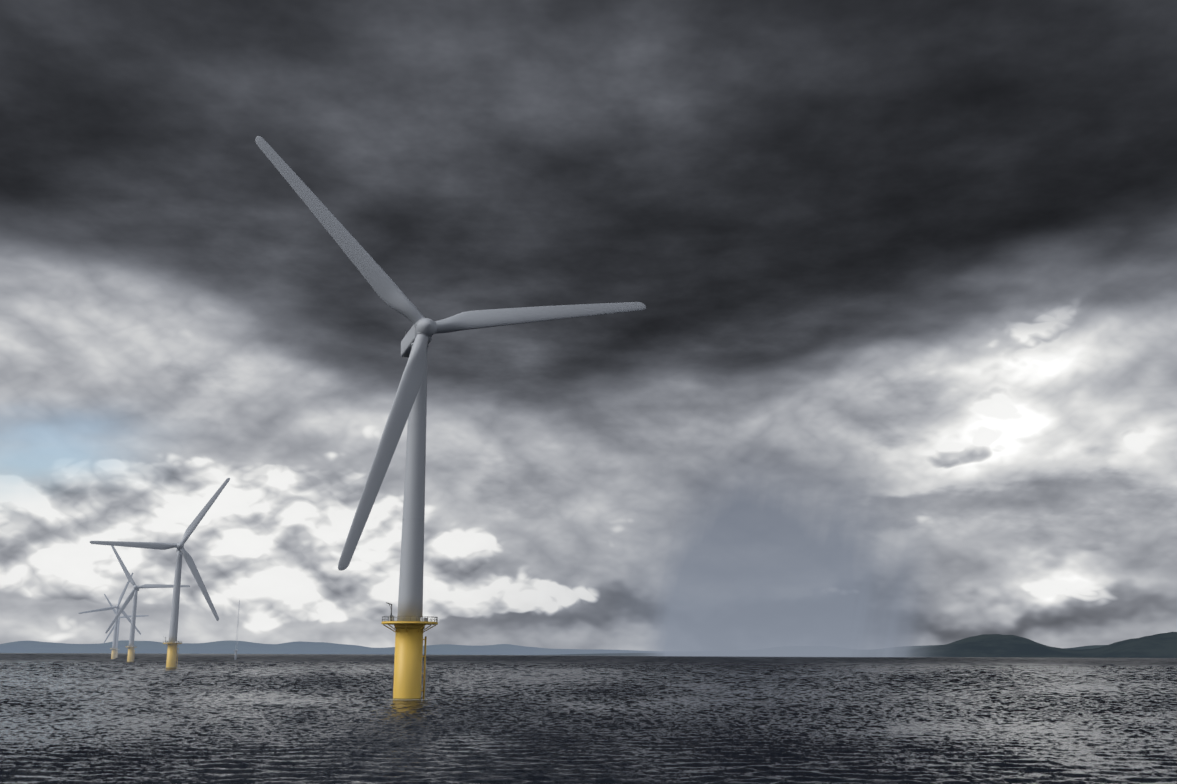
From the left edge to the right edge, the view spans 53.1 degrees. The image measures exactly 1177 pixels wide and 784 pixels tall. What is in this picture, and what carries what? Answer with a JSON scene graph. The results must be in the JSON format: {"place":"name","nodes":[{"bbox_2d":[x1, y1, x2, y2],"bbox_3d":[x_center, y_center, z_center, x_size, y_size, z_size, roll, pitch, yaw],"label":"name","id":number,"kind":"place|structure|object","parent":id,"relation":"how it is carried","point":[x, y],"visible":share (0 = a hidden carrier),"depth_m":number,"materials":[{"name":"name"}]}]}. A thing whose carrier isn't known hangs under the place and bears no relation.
{"place":"outdoors","nodes":[
{"label":"outdoors","id":0,"kind":"place"},
{"bbox_2d":[0,640,647,654],"bbox_3d":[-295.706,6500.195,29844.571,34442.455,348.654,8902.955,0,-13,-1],"label":"coast","id":1,"kind":"structure","parent":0,"point":[216,647],"depth_m":29340.13},
{"bbox_2d":[0,653,1176,783],"bbox_3d":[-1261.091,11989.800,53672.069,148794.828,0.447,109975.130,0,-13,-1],"label":"sea","id":2,"kind":"structure","parent":0,"point":[90,718],"depth_m":166.21,"materials":[{"name":"black liquid"}]},
{"bbox_2d":[79,573,140,658],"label":"turbine","id":3,"kind":"object","parent":2,"relation":"in","point":[114,648],"visible":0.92,"depth_m":1744.52,"materials":[{"name":"paint"}]},
{"bbox_2d":[104,594,148,657],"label":"turbine","id":4,"kind":"object","parent":2,"relation":"in","point":[112,629],"visible":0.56,"depth_m":2277.40,"materials":[{"name":"paint"}]},
{"bbox_2d":[105,546,189,661],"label":"turbine","id":5,"kind":"object","parent":2,"relation":"in","point":[134,593],"visible":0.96,"depth_m":1230.50,"materials":[{"name":"paint"}]},
{"bbox_2d":[90,478,229,667],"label":"turbine","id":6,"kind":"object","parent":2,"relation":"in","point":[172,648],"visible":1,"depth_m":751.74,"materials":[{"name":"paint"}]},
{"bbox_2d":[234,598,239,659],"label":"meteorological mast","id":7,"kind":"object","parent":2,"relation":"in","point":[235,656],"visible":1,"depth_m":1778.51,"materials":[{"name":"metal"}]},
{"bbox_2d":[255,136,645,700],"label":"turbine","id":8,"kind":"object","parent":2,"relation":"in","point":[410,405],"visible":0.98,"depth_m":245.31,"materials":[{"name":"paint"}]},
{"bbox_2d":[648,474,912,656],"bbox_3d":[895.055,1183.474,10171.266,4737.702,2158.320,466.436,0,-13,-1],"label":"rain shaft","id":9,"kind":"object","parent":2,"relation":"on","point":[754,566],"visible":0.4,"depth_m":10014.34,"materials":[{"name":"grey liquid"}]},
{"bbox_2d":[0,0,1176,650],"label":"sky","id":10,"kind":"structure","parent":0,"point":[916,259],"materials":[{"name":"grey"}]},
{"bbox_2d":[561,645,1105,655],"bbox_3d":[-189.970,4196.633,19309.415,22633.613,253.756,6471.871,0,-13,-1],"label":"coast","id":11,"kind":"structure","parent":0,"point":[911,647],"depth_m":19345.68},
{"bbox_2d":[909,632,1176,657],"bbox_3d":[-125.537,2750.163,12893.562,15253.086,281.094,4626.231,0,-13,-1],"label":"coast","id":12,"kind":"structure","parent":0,"point":[1162,645],"depth_m":11956.85}
]}

